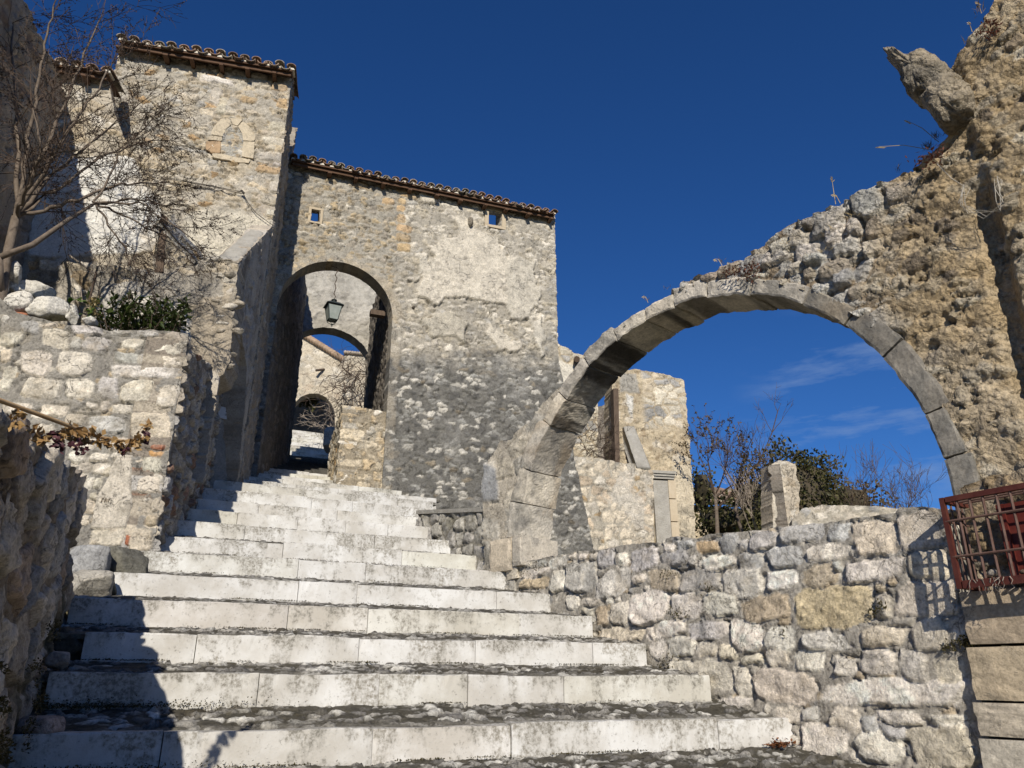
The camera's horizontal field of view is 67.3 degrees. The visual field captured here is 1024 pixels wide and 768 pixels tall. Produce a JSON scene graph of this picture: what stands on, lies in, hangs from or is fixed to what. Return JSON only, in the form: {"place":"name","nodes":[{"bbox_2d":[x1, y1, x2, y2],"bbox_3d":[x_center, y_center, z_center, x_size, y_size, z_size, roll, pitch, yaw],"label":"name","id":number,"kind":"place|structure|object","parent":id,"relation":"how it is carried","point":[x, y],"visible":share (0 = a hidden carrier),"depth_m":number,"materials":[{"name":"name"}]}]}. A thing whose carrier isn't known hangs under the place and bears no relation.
{"place":"outdoors","nodes":[
{"label":"outdoors","id":0,"kind":"place"},
{"bbox_2d":[23,0,993,509],"label":"sky","id":1,"kind":"structure","parent":0,"point":[667,139],"materials":[{"name":"blue"}]},
{"bbox_2d":[603,369,695,542],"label":"ruined house","id":2,"kind":"structure","parent":0,"point":[648,409],"depth_m":16.20,"materials":[{"name":"stone"}]},
{"bbox_2d":[653,480,671,542],"bbox_3d":[3.055,2.864,15.563,0.323,1.857,0.060,4,-22,-11],"label":"blocked door","id":3,"kind":"structure","parent":2,"relation":"in","point":[662,520],"depth_m":15.64,"materials":[{"name":"grey stone"}]},
{"bbox_3d":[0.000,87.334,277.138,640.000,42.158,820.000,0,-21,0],"label":"ground","id":4,"kind":"structure","parent":0,"visible":0},
{"bbox_2d":[0,0,65,293],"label":"house wall","id":5,"kind":"structure","parent":4,"relation":"on","point":[18,8],"depth_m":10.03,"materials":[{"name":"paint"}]},
{"bbox_2d":[0,407,87,767],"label":"rubble wall","id":6,"kind":"structure","parent":4,"relation":"on","point":[43,497],"depth_m":3.21,"materials":[{"name":"grey stone"}]},
{"bbox_2d":[0,398,153,457],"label":"dried stalk","id":7,"kind":"object","parent":6,"relation":"attached to","point":[69,430],"visible":1,"depth_m":2.31,"materials":[{"name":"brown plant"}]},
{"bbox_2d":[22,57,168,279],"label":"plastered gable","id":8,"kind":"structure","parent":4,"relation":"on","point":[47,248],"depth_m":11.13,"materials":[{"name":"paint"}]},
{"bbox_2d":[0,298,222,551],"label":"terrace wall","id":9,"kind":"structure","parent":4,"relation":"on","point":[123,384],"depth_m":7.73,"materials":[{"name":"beige stone"}]},
{"bbox_2d":[1,315,8,321],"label":"boulder","id":10,"kind":"object","parent":9,"relation":"on","point":[4,318],"visible":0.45,"depth_m":7.81,"materials":[{"name":"grey stone"}]},
{"bbox_2d":[9,282,20,292],"bbox_3d":[-5.366,-1.054,8.286,0.112,0.156,0.129,-15,-26,34],"label":"boulder","id":11,"kind":"object","parent":9,"relation":"on","point":[14,287],"visible":0.75,"depth_m":8.24,"materials":[{"name":"grey stone"}]},
{"bbox_2d":[9,261,21,283],"bbox_3d":[-5.388,-1.185,8.288,0.258,0.263,0.225,0,-21,0],"label":"boulder","id":12,"kind":"object","parent":11,"relation":"on","point":[16,273],"visible":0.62,"depth_m":8.21,"materials":[{"name":"white stone"}]},
{"bbox_2d":[3,291,33,312],"bbox_3d":[-5.173,-0.847,8.080,0.294,0.295,0.277,10,-23,-25],"label":"boulder","id":13,"kind":"object","parent":9,"relation":"on","point":[18,301],"visible":0.56,"depth_m":7.99,"materials":[{"name":"white stone"}]},
{"bbox_2d":[19,280,56,298],"bbox_3d":[-5.223,-1.009,8.449,0.380,0.212,0.208,9,-23,-21],"label":"boulder","id":14,"kind":"object","parent":9,"relation":"on","point":[35,288],"visible":0.69,"depth_m":8.38,"materials":[{"name":"white stone"}]},
{"bbox_2d":[25,296,69,321],"bbox_3d":[-4.851,-0.790,8.081,0.241,0.265,0.421,-11,-24,27],"label":"boulder","id":15,"kind":"object","parent":9,"relation":"on","point":[51,308],"visible":0.87,"depth_m":7.98,"materials":[{"name":"white stone"}]},
{"bbox_2d":[65,305,78,324],"bbox_3d":[-4.604,-0.722,8.057,0.130,0.227,0.128,-12,-24,28],"label":"boulder","id":16,"kind":"object","parent":9,"relation":"on","point":[72,316],"visible":0.99,"depth_m":8.02,"materials":[{"name":"grey stone"}]},
{"bbox_2d":[67,296,104,320],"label":"leafy weed","id":17,"kind":"object","parent":9,"relation":"on","point":[97,301],"visible":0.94,"depth_m":8.44,"materials":[{"name":"green plant"}]},
{"bbox_2d":[82,316,98,325],"bbox_3d":[-4.424,-0.653,8.071,0.102,0.109,0.215,0,-21,0],"label":"boulder","id":18,"kind":"object","parent":9,"relation":"on","point":[91,321],"visible":0.96,"depth_m":8.03,"materials":[{"name":"grey stone"}]},
{"bbox_2d":[0,0,243,329],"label":"bare tree","id":19,"kind":"object","parent":9,"relation":"on","point":[23,192],"visible":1,"depth_m":8.79,"materials":[{"name":"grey plant"}]},
{"bbox_2d":[82,290,192,332],"bbox_3d":[-4.218,-0.819,8.703,1.442,0.903,0.900,0,-21,0],"label":"evergreen shrub","id":20,"kind":"object","parent":9,"relation":"on","point":[127,315],"visible":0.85,"depth_m":8.55,"materials":[{"name":"green plant"}]},
{"bbox_2d":[88,271,96,301],"bbox_3d":[-4.781,-1.105,8.758,0.026,0.428,0.076,11,-24,-27],"label":"stake","id":21,"kind":"object","parent":20,"relation":"on","point":[92,288],"visible":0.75,"depth_m":8.76,"materials":[{"name":"brown wood"}]},
{"bbox_2d":[69,255,94,274],"bbox_3d":[-4.953,-1.373,8.863,0.338,0.238,0.026,3,-21,-8],"label":"stake","id":22,"kind":"object","parent":21,"relation":"on","point":[83,265],"visible":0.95,"depth_m":8.86,"materials":[{"name":"wood"}]},
{"bbox_2d":[27,220,272,487],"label":"buttress wall","id":23,"kind":"structure","parent":4,"relation":"on","point":[223,334],"depth_m":10.11,"materials":[{"name":"stone"}]},
{"bbox_2d":[218,406,226,418],"bbox_3d":[-4.118,0.429,11.089,0.024,0.171,0.304,-18,-27,39],"label":"plaque","id":24,"kind":"object","parent":23,"relation":"attached to","point":[222,413],"visible":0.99,"depth_m":11.04,"materials":[{"name":"stone"}]},
{"bbox_2d":[0,620,339,767],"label":"shade moss","id":25,"kind":"object","parent":4,"relation":"on","point":[42,706],"visible":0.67,"depth_m":3.54,"materials":[{"name":"green plant"}]},
{"bbox_2d":[114,33,298,482],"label":"tower","id":26,"kind":"structure","parent":4,"relation":"on","point":[245,134],"depth_m":12.84,"materials":[{"name":"stone"}]},
{"bbox_2d":[145,173,271,224],"bbox_3d":[-4.887,-2.973,12.298,2.120,0.667,0.056,5,-22,-13],"label":"cable","id":27,"kind":"object","parent":26,"relation":"attached to","point":[243,192],"visible":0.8,"depth_m":12.43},
{"bbox_2d":[206,118,254,163],"bbox_3d":[-4.691,-4.085,12.855,0.776,0.873,0.092,5,-22,-13],"label":"blocked window","id":28,"kind":"structure","parent":26,"relation":"in","point":[244,133],"depth_m":12.83,"materials":[{"name":"stone"}]},
{"bbox_2d":[293,336,343,432],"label":"gabled house","id":29,"kind":"structure","parent":4,"relation":"on","point":[315,351],"depth_m":29.29,"materials":[{"name":"stone"}]},
{"bbox_2d":[299,398,326,411],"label":"porch ivy","id":30,"kind":"object","parent":29,"relation":"attached to","point":[308,404],"visible":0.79,"depth_m":29.26,"materials":[{"name":"green plant"}]},
{"bbox_2d":[342,350,365,407],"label":"lane house","id":31,"kind":"structure","parent":4,"relation":"on","point":[359,353],"depth_m":26.87,"materials":[{"name":"stone"}]},
{"bbox_2d":[327,405,385,487],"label":"gate wall","id":32,"kind":"structure","parent":4,"relation":"on","point":[356,453],"depth_m":13.40,"materials":[{"name":"beige stone"}]},
{"bbox_2d":[251,153,593,554],"bbox_3d":[-2.450,0.137,17.034,6.602,9.207,6.265,7,-22,-19],"label":"gatehouse","id":33,"kind":"object","parent":4,"relation":"on","point":[446,324],"visible":0.71,"depth_m":14.82,"materials":[{"name":"stone"}]},
{"bbox_2d":[308,206,323,224],"bbox_3d":[-3.721,-3.182,14.556,0.266,0.341,0.060,7,-22,-19],"label":"window frame","id":34,"kind":"structure","parent":33,"relation":"in","point":[310,208],"depth_m":14.54,"materials":[{"name":"beige stone"}]},
{"bbox_2d":[323,266,343,326],"bbox_3d":[-3.296,-1.665,14.287,0.320,1.337,0.320,11,-24,-26],"label":"street lantern","id":35,"kind":"object","parent":33,"relation":"hanging from","point":[333,307],"visible":0.99,"depth_m":14.09,"materials":[{"name":"metal"}]},
{"bbox_2d":[484,206,505,229],"bbox_3d":[-0.353,-3.443,15.970,0.455,0.489,0.060,7,-22,-19],"label":"window frame","id":36,"kind":"structure","parent":33,"relation":"in","point":[486,223],"depth_m":15.93,"materials":[{"name":"beige stone"}]},
{"bbox_2d":[7,430,876,767],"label":"stone staircase","id":37,"kind":"structure","parent":4,"relation":"on","point":[529,700],"depth_m":5.20,"materials":[{"name":"white stone"}]},
{"bbox_2d":[13,715,65,733],"bbox_3d":[-2.221,1.597,3.598,0.220,0.081,0.164,0,-21,0],"label":"stone chip","id":38,"kind":"object","parent":37,"relation":"on","point":[45,724],"visible":0.73,"depth_m":3.54,"materials":[{"name":"grey stone"}]},
{"bbox_2d":[44,651,69,669],"bbox_3d":[-2.492,1.523,4.235,0.139,0.098,0.103,0,-21,0],"label":"pebble","id":39,"kind":"object","parent":37,"relation":"on","point":[57,660],"visible":1,"depth_m":4.20,"materials":[{"name":"grey stone"}]},
{"bbox_2d":[53,626,83,660],"bbox_3d":[-2.796,1.685,4.896,0.334,0.264,0.387,0,-21,0],"label":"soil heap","id":40,"kind":"object","parent":37,"relation":"on","point":[73,645],"visible":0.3,"depth_m":4.75,"materials":[{"name":"black soil"}]},
{"bbox_2d":[72,569,114,595],"bbox_3d":[-3.276,1.552,5.941,0.357,0.228,0.353,9,-23,-22],"label":"block","id":41,"kind":"object","parent":37,"relation":"on","point":[93,582],"depth_m":5.86,"materials":[{"name":"grey stone"}]},
{"bbox_2d":[70,545,111,573],"bbox_3d":[-3.389,1.422,6.156,0.314,0.253,0.334,8,-22,-19],"label":"block","id":42,"kind":"object","parent":41,"relation":"on","point":[91,557],"depth_m":6.05,"materials":[{"name":"grey stone"}]},
{"bbox_2d":[112,572,116,594],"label":"block","id":43,"kind":"structure","parent":37,"relation":"on","point":[114,591],"depth_m":6.07,"materials":[{"name":"grey stone"}]},
{"bbox_2d":[109,546,148,572],"bbox_3d":[-3.257,1.510,6.403,0.444,0.293,0.313,0,-21,0],"label":"block","id":44,"kind":"object","parent":37,"relation":"on","point":[125,560],"depth_m":6.32,"materials":[{"name":"grey stone"}]},
{"bbox_2d":[323,427,334,453],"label":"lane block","id":45,"kind":"structure","parent":37,"relation":"on","point":[328,433],"depth_m":23.73,"materials":[{"name":"grey stone"}]},
{"bbox_2d":[295,340,365,449],"bbox_3d":[-5.171,0.162,24.974,4.139,3.996,2.819,-11,-24,27],"label":"bare creeper","id":46,"kind":"object","parent":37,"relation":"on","point":[344,390],"visible":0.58,"depth_m":25.20,"materials":[{"name":"brown plant"}]},
{"bbox_2d":[102,737,800,767],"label":"fallen leaves","id":47,"kind":"object","parent":37,"relation":"on","point":[774,743],"visible":1,"depth_m":5.04,"materials":[{"name":"brown plant"}]},
{"bbox_2d":[67,549,979,767],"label":"moss","id":48,"kind":"object","parent":37,"relation":"on","point":[965,641],"visible":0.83,"depth_m":4.93,"materials":[{"name":"green plant"}]},
{"bbox_2d":[415,507,484,569],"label":"rubble kerb","id":49,"kind":"structure","parent":4,"relation":"on","point":[461,530],"depth_m":9.49,"materials":[{"name":"grey stone"}]},
{"bbox_2d":[558,344,597,457],"bbox_3d":[1.375,1.599,17.198,1.283,5.446,0.789,6,-22,-15],"label":"ruin","id":50,"kind":"object","parent":4,"relation":"on","point":[569,360],"visible":0.16,"depth_m":17.59,"materials":[{"name":"beige stone"}]},
{"bbox_2d":[596,405,604,459],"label":"wall","id":51,"kind":"structure","parent":4,"relation":"on","point":[600,419],"depth_m":19.42,"materials":[{"name":"beige stone"}]},
{"bbox_2d":[574,456,654,549],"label":"ruin wall","id":52,"kind":"structure","parent":4,"relation":"on","point":[618,499],"depth_m":15.10,"materials":[{"name":"beige stone"}]},
{"bbox_2d":[574,396,628,463],"bbox_3d":[1.615,1.268,15.765,1.860,1.829,1.764,0,-21,0],"label":"dry vine","id":53,"kind":"object","parent":52,"relation":"on","point":[601,451],"visible":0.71,"depth_m":15.69,"materials":[{"name":"brown plant"}]},
{"bbox_2d":[691,456,718,526],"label":"ivy bush","id":54,"kind":"object","parent":4,"relation":"on","point":[702,492],"visible":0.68,"depth_m":19.00,"materials":[{"name":"green plant"}]},
{"bbox_2d":[693,487,737,538],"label":"stone cottage","id":55,"kind":"structure","parent":4,"relation":"on","point":[719,499],"depth_m":21.02,"materials":[{"name":"stone"}]},
{"bbox_2d":[672,403,773,533],"bbox_3d":[4.587,1.834,15.412,2.325,3.279,1.786,7,-22,-17],"label":"bare tree","id":56,"kind":"object","parent":4,"relation":"on","point":[716,495],"visible":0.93,"depth_m":15.67,"materials":[{"name":"brown plant"}]},
{"bbox_2d":[694,490,760,536],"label":"ivy bush","id":57,"kind":"object","parent":4,"relation":"on","point":[728,523],"visible":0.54,"depth_m":17.27,"materials":[{"name":"green plant"}]},
{"bbox_2d":[721,461,761,530],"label":"ivy bush","id":58,"kind":"object","parent":4,"relation":"on","point":[733,498],"visible":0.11,"depth_m":18.23,"materials":[{"name":"green plant"}]},
{"bbox_2d":[719,462,765,529],"bbox_3d":[4.706,2.310,15.119,1.158,1.588,1.159,0,-21,0],"label":"bare shrub","id":59,"kind":"object","parent":4,"relation":"on","point":[748,489],"visible":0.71,"depth_m":15.14,"materials":[{"name":"brown plant"}]},
{"bbox_2d":[692,386,798,531],"bbox_3d":[5.329,1.692,16.924,2.258,4.089,1.671,12,-24,-29],"label":"bare tree","id":60,"kind":"object","parent":4,"relation":"on","point":[736,511],"visible":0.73,"depth_m":16.98,"materials":[{"name":"brown plant"}]},
{"bbox_2d":[481,0,1023,590],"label":"ruined arch","id":61,"kind":"structure","parent":4,"relation":"on","point":[917,284],"depth_m":5.71,"materials":[{"name":"beige stone"}]},
{"bbox_2d":[643,2,981,301],"bbox_3d":[2.449,-1.864,6.811,0.077,1.246,3.395,17,-27,-38],"label":"grass stalk","id":62,"kind":"object","parent":61,"relation":"on","point":[834,195],"depth_m":6.04,"materials":[{"name":"plant"}]},
{"bbox_2d":[647,0,984,299],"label":"grass tuft","id":63,"kind":"object","parent":61,"relation":"on","point":[934,134],"visible":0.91,"depth_m":5.96,"materials":[{"name":"plant"}]},
{"bbox_2d":[778,211,854,270],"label":"dry grass","id":64,"kind":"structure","parent":61,"relation":"on","point":[826,246],"depth_m":6.20,"materials":[{"name":"plant"}]},
{"bbox_2d":[721,13,1002,283],"bbox_3d":[2.702,-1.757,6.219,0.050,1.372,2.525,17,-27,-38],"label":"stonecrop","id":65,"kind":"object","parent":61,"relation":"attached to","point":[989,23],"visible":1,"depth_m":5.69,"materials":[{"name":"plant"}]},
{"bbox_2d":[937,164,1002,218],"bbox_3d":[3.220,-1.394,5.381,0.044,0.554,0.359,19,-28,-40],"label":"frayed cord","id":66,"kind":"object","parent":61,"relation":"attached to","point":[998,184],"visible":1,"depth_m":5.30,"materials":[{"name":"fabric"}]},
{"bbox_2d":[516,507,1013,767],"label":"parapet wall","id":67,"kind":"structure","parent":4,"relation":"on","point":[834,671],"depth_m":5.15,"materials":[{"name":"beige stone"}]},
{"bbox_2d":[760,460,799,529],"bbox_3d":[4.929,2.893,14.655,0.884,2.574,1.641,0,-21,0],"label":"tower stub","id":68,"kind":"object","parent":4,"relation":"on","point":[780,490],"visible":0.41,"depth_m":14.25,"materials":[{"name":"grey stone"}]},
{"bbox_2d":[740,435,862,530],"bbox_3d":[6.651,2.675,17.622,2.633,3.148,2.001,6,-22,-16],"label":"ivy bush","id":69,"kind":"object","parent":4,"relation":"on","point":[821,477],"visible":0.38,"depth_m":17.57,"materials":[{"name":"green plant"}]},
{"bbox_2d":[789,505,896,525],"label":"garden wall","id":70,"kind":"structure","parent":4,"relation":"on","point":[823,514],"depth_m":12.16,"materials":[{"name":"grey stone"}]},
{"bbox_2d":[793,442,894,510],"bbox_3d":[6.905,2.102,16.130,2.648,1.966,1.605,0,-21,0],"label":"bare shrub","id":71,"kind":"object","parent":4,"relation":"on","point":[857,487],"visible":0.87,"depth_m":16.18,"materials":[{"name":"brown plant"}]},
{"bbox_2d":[833,479,900,507],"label":"ivy bush","id":72,"kind":"object","parent":4,"relation":"on","point":[865,493],"visible":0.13,"depth_m":17.88,"materials":[{"name":"green plant"}]},
{"bbox_2d":[852,441,947,508],"bbox_3d":[8.352,2.160,16.666,1.768,2.048,2.054,0,-21,0],"label":"bare shrub","id":73,"kind":"object","parent":4,"relation":"on","point":[917,485],"visible":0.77,"depth_m":16.84,"materials":[{"name":"brown plant"}]},
{"bbox_2d":[875,465,931,507],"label":"bare shrub","id":74,"kind":"object","parent":4,"relation":"on","point":[906,503],"visible":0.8,"depth_m":16.34,"materials":[{"name":"brown plant"}]},
{"bbox_2d":[959,468,1023,767],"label":"block pier","id":75,"kind":"structure","parent":4,"relation":"on","point":[995,617],"depth_m":4.20,"materials":[{"name":"beige stone"}]},
{"bbox_2d":[939,483,1023,594],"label":"window cage","id":76,"kind":"object","parent":75,"relation":"on","point":[1010,515],"depth_m":4.28,"materials":[{"name":"red metal"}]}
]}

